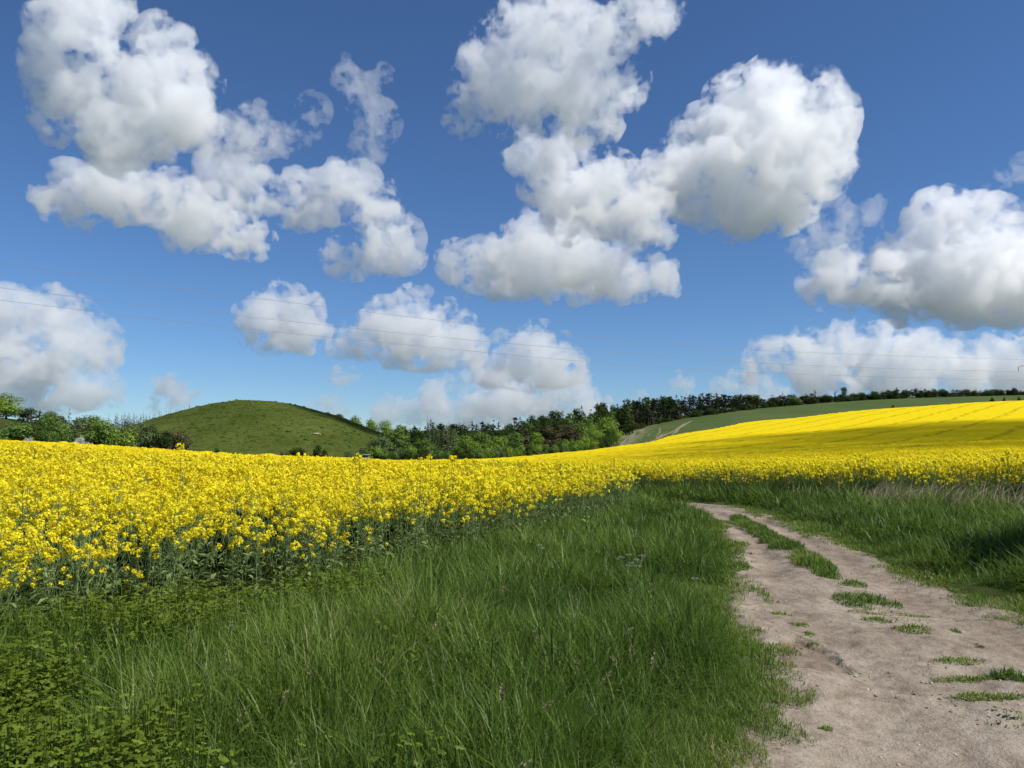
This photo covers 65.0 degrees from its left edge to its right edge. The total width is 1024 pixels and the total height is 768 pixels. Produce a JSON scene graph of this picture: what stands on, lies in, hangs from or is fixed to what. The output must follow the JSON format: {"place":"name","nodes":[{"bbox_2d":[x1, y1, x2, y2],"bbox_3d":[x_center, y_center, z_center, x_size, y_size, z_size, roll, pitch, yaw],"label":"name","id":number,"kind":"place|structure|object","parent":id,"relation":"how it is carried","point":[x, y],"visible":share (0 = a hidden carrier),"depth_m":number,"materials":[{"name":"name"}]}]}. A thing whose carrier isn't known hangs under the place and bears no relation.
{"place":"outdoors","nodes":[
{"label":"outdoors","id":0,"kind":"place"},
{"bbox_2d":[118,400,390,456],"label":"hill","id":1,"kind":"structure","parent":0,"point":[205,437],"depth_m":430.01,"materials":[{"name":"plant"}]},
{"bbox_2d":[145,399,382,448],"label":"scrub","id":2,"kind":"object","parent":1,"relation":"on","point":[360,433],"visible":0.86,"depth_m":444.81,"materials":[{"name":"plant"}]},
{"bbox_2d":[0,400,1023,524],"bbox_3d":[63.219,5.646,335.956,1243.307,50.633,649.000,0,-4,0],"label":"rapeseed field","id":3,"kind":"structure","parent":0,"point":[999,421],"depth_m":233.88,"materials":[{"name":"plant"}]},
{"bbox_2d":[0,395,1023,767],"bbox_3d":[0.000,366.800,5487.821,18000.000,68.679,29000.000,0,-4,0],"label":"ground","id":4,"kind":"structure","parent":0,"point":[972,589],"depth_m":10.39,"materials":[{"name":"plant"}]},
{"bbox_2d":[0,392,29,418],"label":"broadleaf tree","id":5,"kind":"object","parent":4,"relation":"on","point":[7,408],"visible":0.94,"depth_m":338.06,"materials":[{"name":"green plant"}]},
{"bbox_2d":[0,421,36,440],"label":"hedge bush","id":6,"kind":"object","parent":4,"relation":"on","point":[8,434],"visible":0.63,"depth_m":179.28,"materials":[{"name":"green plant"}]},
{"bbox_2d":[13,407,38,423],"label":"broadleaf tree","id":7,"kind":"object","parent":4,"relation":"on","point":[29,417],"visible":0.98,"depth_m":333.57,"materials":[{"name":"green plant"}]},
{"bbox_2d":[4,413,74,440],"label":"hedge bush","id":8,"kind":"object","parent":4,"relation":"on","point":[50,423],"visible":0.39,"depth_m":181.76,"materials":[{"name":"green plant"}]},
{"bbox_2d":[31,410,63,426],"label":"broadleaf tree","id":9,"kind":"object","parent":4,"relation":"on","point":[50,413],"visible":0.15,"depth_m":298.69,"materials":[{"name":"green plant"}]},
{"bbox_2d":[35,424,74,442],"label":"hedge bush","id":10,"kind":"object","parent":4,"relation":"on","point":[46,436],"visible":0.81,"depth_m":174.36,"materials":[{"name":"green plant"}]},
{"bbox_2d":[54,417,93,443],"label":"hedge bush","id":11,"kind":"object","parent":4,"relation":"on","point":[80,426],"visible":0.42,"depth_m":187.14,"materials":[{"name":"green plant"}]},
{"bbox_2d":[71,417,119,444],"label":"hedge bush","id":12,"kind":"object","parent":4,"relation":"on","point":[102,433],"visible":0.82,"depth_m":188.41,"materials":[{"name":"green plant"}]},
{"bbox_2d":[81,414,110,431],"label":"broadleaf tree","id":13,"kind":"object","parent":4,"relation":"on","point":[90,418],"visible":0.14,"depth_m":315.71,"materials":[{"name":"green plant"}]},
{"bbox_2d":[100,423,139,446],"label":"hedge bush","id":14,"kind":"object","parent":4,"relation":"on","point":[120,441],"visible":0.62,"depth_m":190.52,"materials":[{"name":"green plant"}]},
{"bbox_2d":[119,420,157,447],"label":"hedge bush","id":15,"kind":"object","parent":4,"relation":"on","point":[143,439],"visible":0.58,"depth_m":193.60,"materials":[{"name":"green plant"}]},
{"bbox_2d":[139,424,172,448],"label":"hedge bush","id":16,"kind":"object","parent":4,"relation":"on","point":[164,440],"visible":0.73,"depth_m":195.20,"materials":[{"name":"green plant"}]},
{"bbox_2d":[156,428,192,449],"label":"hedge bush","id":17,"kind":"object","parent":4,"relation":"on","point":[177,438],"visible":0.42,"depth_m":204.40,"materials":[{"name":"green plant"}]},
{"bbox_2d":[175,443,192,589],"bbox_3d":[-3.869,1.558,9.413,0.197,1.735,0.121,0,-4,0],"label":"rapeseed plant","id":18,"kind":"object","parent":4,"relation":"on","point":[181,447],"visible":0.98,"depth_m":9.45,"materials":[{"name":"yellow plant"}]},
{"bbox_2d":[0,559,464,767],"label":"weeds","id":19,"kind":"object","parent":4,"relation":"on","point":[25,745],"visible":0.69,"depth_m":4.66,"materials":[{"name":"green plant"}]},
{"bbox_2d":[288,447,306,455],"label":"hedge bush","id":20,"kind":"object","parent":4,"relation":"on","point":[294,452],"visible":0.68,"depth_m":261.91,"materials":[{"name":"green plant"}]},
{"bbox_2d":[312,444,328,456],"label":"hedge bush","id":21,"kind":"object","parent":4,"relation":"on","point":[317,449],"visible":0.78,"depth_m":264.05,"materials":[{"name":"green plant"}]},
{"bbox_2d":[0,440,643,646],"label":"rapeseed crop","id":22,"kind":"object","parent":4,"relation":"on","point":[38,477],"visible":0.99,"depth_m":10.21,"materials":[{"name":"yellow plant"}]},
{"bbox_2d":[351,453,366,554],"bbox_3d":[-1.988,1.698,10.405,0.199,1.612,0.114,0,-4,0],"label":"rapeseed plant","id":23,"kind":"object","parent":4,"relation":"on","point":[356,459],"visible":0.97,"depth_m":10.44,"materials":[{"name":"yellow plant"}]},
{"bbox_2d":[365,418,378,430],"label":"broadleaf tree","id":24,"kind":"object","parent":4,"relation":"on","point":[371,423],"visible":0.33,"depth_m":557.23,"materials":[{"name":"green plant"}]},
{"bbox_2d":[361,445,383,459],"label":"hedge bush","id":25,"kind":"object","parent":4,"relation":"on","point":[369,451],"visible":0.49,"depth_m":269.38,"materials":[{"name":"green plant"}]},
{"bbox_2d":[355,437,395,454],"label":"broadleaf tree","id":26,"kind":"object","parent":4,"relation":"on","point":[379,442],"visible":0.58,"depth_m":288.10,"materials":[{"name":"green plant"}]},
{"bbox_2d":[374,420,394,434],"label":"broadleaf tree","id":27,"kind":"object","parent":4,"relation":"on","point":[383,428],"visible":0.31,"depth_m":556.06,"materials":[{"name":"green plant"}]},
{"bbox_2d":[376,447,393,459],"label":"hedge bush","id":28,"kind":"object","parent":4,"relation":"on","point":[381,454],"visible":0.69,"depth_m":269.34,"materials":[{"name":"green plant"}]},
{"bbox_2d":[383,451,400,459],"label":"hedge bush","id":29,"kind":"object","parent":4,"relation":"on","point":[390,455],"visible":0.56,"depth_m":269.58,"materials":[{"name":"green plant"}]},
{"bbox_2d":[378,427,413,452],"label":"broadleaf tree","id":30,"kind":"object","parent":4,"relation":"on","point":[396,438],"visible":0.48,"depth_m":297.18,"materials":[{"name":"green plant"}]},
{"bbox_2d":[404,445,416,459],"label":"hedge bush","id":31,"kind":"object","parent":4,"relation":"on","point":[411,450],"visible":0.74,"depth_m":271.71,"materials":[{"name":"green plant"}]},
{"bbox_2d":[405,427,427,454],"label":"broadleaf tree","id":32,"kind":"object","parent":4,"relation":"on","point":[417,432],"visible":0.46,"depth_m":302.78,"materials":[{"name":"green plant"}]},
{"bbox_2d":[407,450,425,459],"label":"hedge bush","id":33,"kind":"object","parent":4,"relation":"on","point":[416,456],"visible":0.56,"depth_m":270.45,"materials":[{"name":"green plant"}]},
{"bbox_2d":[412,438,438,456],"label":"broadleaf tree","id":34,"kind":"object","parent":4,"relation":"on","point":[425,446],"visible":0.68,"depth_m":289.23,"materials":[{"name":"green plant"}]},
{"bbox_2d":[424,417,440,450],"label":"upright tree","id":35,"kind":"object","parent":4,"relation":"on","point":[433,434],"visible":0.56,"depth_m":313.30,"materials":[{"name":"green plant"}]},
{"bbox_2d":[435,450,452,458],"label":"hedge bush","id":36,"kind":"object","parent":4,"relation":"on","point":[447,455],"visible":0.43,"depth_m":271.16,"materials":[{"name":"green plant"}]},
{"bbox_2d":[434,425,459,452],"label":"broadleaf tree","id":37,"kind":"object","parent":4,"relation":"on","point":[450,439],"visible":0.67,"depth_m":303.28,"materials":[{"name":"green plant"}]},
{"bbox_2d":[442,455,456,540],"bbox_3d":[-0.922,1.842,11.896,0.221,1.571,0.107,0,-4,0],"label":"rapeseed plant","id":38,"kind":"object","parent":4,"relation":"on","point":[450,457],"visible":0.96,"depth_m":11.92,"materials":[{"name":"yellow plant"}]},
{"bbox_2d":[446,450,467,459],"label":"hedge bush","id":39,"kind":"object","parent":4,"relation":"on","point":[457,452],"visible":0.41,"depth_m":274.50,"materials":[{"name":"green plant"}]},
{"bbox_2d":[455,423,473,435],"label":"broadleaf tree","id":40,"kind":"object","parent":4,"relation":"on","point":[465,427],"visible":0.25,"depth_m":528.21,"materials":[{"name":"green plant"}]},
{"bbox_2d":[450,434,483,453],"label":"broadleaf tree","id":41,"kind":"object","parent":4,"relation":"on","point":[471,444],"visible":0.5,"depth_m":296.49,"materials":[{"name":"green plant"}]},
{"bbox_2d":[467,450,484,458],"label":"hedge bush","id":42,"kind":"object","parent":4,"relation":"on","point":[480,455],"visible":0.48,"depth_m":280.89,"materials":[{"name":"green plant"}]},
{"bbox_2d":[472,431,490,453],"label":"broadleaf tree","id":43,"kind":"object","parent":4,"relation":"on","point":[481,438],"visible":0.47,"depth_m":310.19,"materials":[{"name":"green plant"}]},
{"bbox_2d":[483,422,497,434],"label":"broadleaf tree","id":44,"kind":"object","parent":4,"relation":"on","point":[487,426],"visible":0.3,"depth_m":538.49,"materials":[{"name":"green plant"}]},
{"bbox_2d":[481,448,500,457],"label":"hedge bush","id":45,"kind":"object","parent":4,"relation":"on","point":[494,454],"visible":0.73,"depth_m":285.25,"materials":[{"name":"green plant"}]},
{"bbox_2d":[484,436,511,453],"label":"broadleaf tree","id":46,"kind":"object","parent":4,"relation":"on","point":[495,442],"visible":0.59,"depth_m":298.29,"materials":[{"name":"green plant"}]},
{"bbox_2d":[490,446,505,457],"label":"hedge bush","id":47,"kind":"object","parent":4,"relation":"on","point":[500,451],"visible":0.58,"depth_m":288.81,"materials":[{"name":"green plant"}]},
{"bbox_2d":[501,444,514,456],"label":"hedge bush","id":48,"kind":"object","parent":4,"relation":"on","point":[506,451],"visible":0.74,"depth_m":292.73,"materials":[{"name":"green plant"}]},
{"bbox_2d":[3,438,1023,498],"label":"rapeseed crop","id":49,"kind":"object","parent":4,"relation":"on","point":[952,467],"visible":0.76,"depth_m":27.25,"materials":[{"name":"yellow plant"}]},
{"bbox_2d":[502,432,525,450],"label":"broadleaf tree","id":50,"kind":"object","parent":4,"relation":"on","point":[515,441],"visible":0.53,"depth_m":309.82,"materials":[{"name":"green plant"}]},
{"bbox_2d":[513,445,526,455],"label":"hedge bush","id":51,"kind":"object","parent":4,"relation":"on","point":[520,448],"visible":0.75,"depth_m":295.88,"materials":[{"name":"green plant"}]},
{"bbox_2d":[514,420,529,435],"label":"broadleaf tree","id":52,"kind":"object","parent":4,"relation":"on","point":[522,422],"visible":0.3,"depth_m":470.81,"materials":[{"name":"green plant"}]},
{"bbox_2d":[519,429,530,447],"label":"broadleaf tree","id":53,"kind":"object","parent":4,"relation":"on","point":[523,433],"visible":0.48,"depth_m":399.78,"materials":[{"name":"green plant"}]},
{"bbox_2d":[520,444,537,455],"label":"hedge bush","id":54,"kind":"object","parent":4,"relation":"on","point":[527,450],"visible":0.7,"depth_m":297.88,"materials":[{"name":"green plant"}]},
{"bbox_2d":[526,445,541,455],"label":"hedge bush","id":55,"kind":"object","parent":4,"relation":"on","point":[537,447],"visible":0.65,"depth_m":299.40,"materials":[{"name":"green plant"}]},
{"bbox_2d":[528,426,541,440],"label":"broadleaf tree","id":56,"kind":"object","parent":4,"relation":"on","point":[533,430],"visible":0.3,"depth_m":404.63,"materials":[{"name":"green plant"}]},
{"bbox_2d":[529,432,544,447],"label":"broadleaf tree","id":57,"kind":"object","parent":4,"relation":"on","point":[536,441],"visible":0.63,"depth_m":316.09,"materials":[{"name":"green plant"}]},
{"bbox_2d":[540,444,557,453],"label":"hedge bush","id":58,"kind":"object","parent":4,"relation":"on","point":[551,450],"visible":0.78,"depth_m":303.82,"materials":[{"name":"green plant"}]},
{"bbox_2d":[540,426,563,447],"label":"broadleaf tree","id":59,"kind":"object","parent":4,"relation":"on","point":[550,434],"visible":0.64,"depth_m":323.55,"materials":[{"name":"brown plant"}]},
{"bbox_2d":[553,439,569,452],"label":"hedge bush","id":60,"kind":"object","parent":4,"relation":"on","point":[563,448],"visible":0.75,"depth_m":308.60,"materials":[{"name":"green plant"}]},
{"bbox_2d":[556,424,580,442],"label":"broadleaf tree","id":61,"kind":"object","parent":4,"relation":"on","point":[569,433],"visible":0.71,"depth_m":327.82,"materials":[{"name":"brown plant"}]},
{"bbox_2d":[560,439,578,451],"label":"hedge bush","id":62,"kind":"object","parent":4,"relation":"on","point":[572,446],"visible":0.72,"depth_m":309.89,"materials":[{"name":"green plant"}]},
{"bbox_2d":[562,413,577,425],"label":"broadleaf tree","id":63,"kind":"object","parent":4,"relation":"on","point":[570,417],"visible":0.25,"depth_m":487.38,"materials":[{"name":"green plant"}]},
{"bbox_2d":[568,440,583,451],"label":"hedge bush","id":64,"kind":"object","parent":4,"relation":"on","point":[581,443],"visible":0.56,"depth_m":311.46,"materials":[{"name":"green plant"}]},
{"bbox_2d":[573,420,592,440],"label":"broadleaf tree","id":65,"kind":"object","parent":4,"relation":"on","point":[579,428],"visible":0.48,"depth_m":334.08,"materials":[{"name":"green plant"}]},
{"bbox_2d":[579,436,589,450],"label":"hedge bush","id":66,"kind":"object","parent":4,"relation":"on","point":[586,446],"visible":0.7,"depth_m":315.38,"materials":[{"name":"green plant"}]},
{"bbox_2d":[583,439,599,450],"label":"hedge bush","id":67,"kind":"object","parent":4,"relation":"on","point":[594,443],"visible":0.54,"depth_m":316.74,"materials":[{"name":"green plant"}]},
{"bbox_2d":[585,427,604,439],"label":"broadleaf tree","id":68,"kind":"object","parent":4,"relation":"on","point":[594,435],"visible":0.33,"depth_m":337.69,"materials":[{"name":"green plant"}]},
{"bbox_2d":[590,436,605,449],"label":"hedge bush","id":69,"kind":"object","parent":4,"relation":"on","point":[601,441],"visible":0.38,"depth_m":321.59,"materials":[{"name":"green plant"}]},
{"bbox_2d":[595,436,610,447],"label":"hedge bush","id":70,"kind":"object","parent":4,"relation":"on","point":[606,442],"visible":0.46,"depth_m":327.19,"materials":[{"name":"green plant"}]},
{"bbox_2d":[586,417,623,445],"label":"broadleaf tree","id":71,"kind":"object","parent":4,"relation":"on","point":[605,424],"visible":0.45,"depth_m":349.13,"materials":[{"name":"green plant"}]},
{"bbox_2d":[602,427,620,446],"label":"broadleaf tree","id":72,"kind":"object","parent":4,"relation":"on","point":[612,432],"visible":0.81,"depth_m":344.71,"materials":[{"name":"green plant"}]},
{"bbox_2d":[607,412,619,433],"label":"broadleaf tree","id":73,"kind":"object","parent":4,"relation":"on","point":[615,421],"visible":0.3,"depth_m":430.25,"materials":[{"name":"green plant"}]},
{"bbox_2d":[618,408,635,434],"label":"broadleaf tree","id":74,"kind":"object","parent":4,"relation":"on","point":[627,419],"visible":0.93,"depth_m":435.81,"materials":[{"name":"green plant"}]},
{"bbox_2d":[623,554,645,595],"bbox_3d":[1.094,1.911,7.287,0.262,0.728,0.145,0,-4,0],"label":"cow parsley","id":75,"kind":"object","parent":4,"relation":"on","point":[631,585],"visible":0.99,"depth_m":7.29,"materials":[{"name":"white plant"}]},
{"bbox_2d":[630,400,640,429],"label":"pine tree","id":76,"kind":"object","parent":4,"relation":"on","point":[636,420],"visible":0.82,"depth_m":474.51,"materials":[{"name":"green plant"}]},
{"bbox_2d":[634,401,643,419],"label":"pine tree","id":77,"kind":"object","parent":4,"relation":"on","point":[638,407],"visible":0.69,"depth_m":494.39,"materials":[{"name":"green plant"}]},
{"bbox_2d":[636,398,651,425],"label":"pine tree","id":78,"kind":"object","parent":4,"relation":"on","point":[644,411],"visible":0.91,"depth_m":499.86,"materials":[{"name":"green plant"}]},
{"bbox_2d":[641,397,652,425],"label":"pine tree","id":79,"kind":"object","parent":4,"relation":"on","point":[648,403],"visible":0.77,"depth_m":503.59,"materials":[{"name":"green plant"}]},
{"bbox_2d":[647,398,658,424],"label":"pine tree","id":80,"kind":"object","parent":4,"relation":"on","point":[653,409],"visible":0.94,"depth_m":510.38,"materials":[{"name":"green plant"}]},
{"bbox_2d":[666,398,677,420],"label":"pine tree","id":81,"kind":"object","parent":4,"relation":"on","point":[672,411],"visible":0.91,"depth_m":537.10,"materials":[{"name":"green plant"}]},
{"bbox_2d":[685,395,694,415],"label":"pine tree","id":82,"kind":"object","parent":4,"relation":"on","point":[689,401],"visible":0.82,"depth_m":562.03,"materials":[{"name":"green plant"}]},
{"bbox_2d":[703,408,716,415],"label":"hedge bush","id":83,"kind":"object","parent":4,"relation":"on","point":[709,411],"visible":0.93,"depth_m":574.84,"materials":[{"name":"green plant"}]},
{"bbox_2d":[866,391,878,399],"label":"hedge bush","id":84,"kind":"object","parent":4,"relation":"on","point":[873,395],"visible":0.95,"depth_m":683.02,"materials":[{"name":"green plant"}]},
{"bbox_2d":[886,390,900,398],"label":"hedge bush","id":85,"kind":"object","parent":4,"relation":"on","point":[895,393],"visible":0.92,"depth_m":687.35,"materials":[{"name":"green plant"}]},
{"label":"pylon","id":86,"kind":"object","parent":4,"relation":"on","visible":0},
{"bbox_2d":[5,288,1008,371],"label":"power line","id":87,"kind":"object","parent":86,"relation":"hanging from","point":[475,340],"visible":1,"depth_m":258.16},
{"bbox_2d":[1,300,1016,380],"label":"power line","id":88,"kind":"object","parent":86,"relation":"hanging from","point":[466,350],"visible":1,"depth_m":251.98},
{"bbox_2d":[0,262,1020,359],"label":"power line","id":89,"kind":"object","parent":86,"relation":"hanging from","point":[474,324],"visible":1,"depth_m":262.42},
{"bbox_2d":[0,0,1023,431],"label":"sky","id":90,"kind":"structure","parent":0,"point":[845,178],"materials":[{"name":"blue"}]},
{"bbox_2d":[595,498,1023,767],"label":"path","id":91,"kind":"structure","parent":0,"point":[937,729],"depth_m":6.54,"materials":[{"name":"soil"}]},
{"bbox_2d":[735,583,779,603],"bbox_3d":[2.882,2.442,9.417,0.389,0.163,1.114,0,-4,0],"label":"grass tuft","id":92,"kind":"object","parent":91,"relation":"on","point":[751,587],"visible":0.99,"depth_m":9.54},
{"bbox_2d":[838,577,868,588],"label":"grass tuft","id":93,"kind":"object","parent":91,"relation":"on","point":[857,583],"visible":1,"depth_m":9.89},
{"bbox_2d":[831,590,902,610],"bbox_3d":[3.989,2.406,9.023,0.779,0.151,0.972,0,-4,0],"label":"grass tuft","id":94,"kind":"object","parent":91,"relation":"on","point":[863,598],"visible":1,"depth_m":8.98,"materials":[{"name":"plant"}]},
{"bbox_2d":[743,546,1021,765],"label":"pebbles","id":95,"kind":"object","parent":91,"relation":"on","point":[897,764],"visible":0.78,"depth_m":6.04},
{"bbox_2d":[744,544,1023,767],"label":"earth clods","id":96,"kind":"object","parent":91,"relation":"on","point":[939,698],"visible":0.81,"depth_m":6.17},
{"bbox_2d":[855,615,928,623],"bbox_3d":[3.771,2.339,8.014,0.683,0.096,0.363,0,-4,0],"label":"grass tuft","id":97,"kind":"object","parent":91,"relation":"on","point":[876,618],"visible":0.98,"depth_m":7.98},
{"bbox_2d":[860,611,931,617],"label":"grass tuft","id":98,"kind":"object","parent":91,"relation":"on","point":[905,614],"visible":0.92,"depth_m":8.43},
{"bbox_2d":[889,622,932,633],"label":"grass tuft","id":99,"kind":"object","parent":91,"relation":"on","point":[913,626],"visible":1,"depth_m":7.49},
{"bbox_2d":[929,655,985,665],"bbox_3d":[3.637,2.248,6.559,0.466,0.078,0.246,0,-4,0],"label":"grass tuft","id":100,"kind":"object","parent":91,"relation":"on","point":[948,659],"visible":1,"depth_m":6.55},
{"bbox_2d":[929,674,998,682],"bbox_3d":[3.442,2.223,6.080,0.594,0.073,0.230,0,-4,0],"label":"grass tuft","id":101,"kind":"object","parent":91,"relation":"on","point":[969,678],"visible":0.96,"depth_m":6.07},
{"bbox_2d":[944,690,1023,701],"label":"grass tuft","id":102,"kind":"object","parent":91,"relation":"on","point":[999,696],"visible":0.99,"depth_m":5.55,"materials":[{"name":"plant"}]},
{"bbox_2d":[978,664,1023,681],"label":"grass tuft","id":103,"kind":"object","parent":91,"relation":"on","point":[1010,672],"visible":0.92,"depth_m":6.05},
{"bbox_2d":[985,706,1021,719],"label":"seedling","id":104,"kind":"object","parent":91,"relation":"on","point":[1016,712],"visible":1,"depth_m":5.13,"materials":[{"name":"green plant"}]},
{"bbox_2d":[610,395,1023,446],"bbox_3d":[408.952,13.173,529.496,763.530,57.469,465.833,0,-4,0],"label":"field","id":105,"kind":"structure","parent":0,"point":[654,432],"depth_m":548.27,"materials":[{"name":"plant"}]},
{"bbox_2d":[793,471,1023,514],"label":"dry grass","id":106,"kind":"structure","parent":0,"point":[878,493],"depth_m":19.44,"materials":[{"name":"plant"}]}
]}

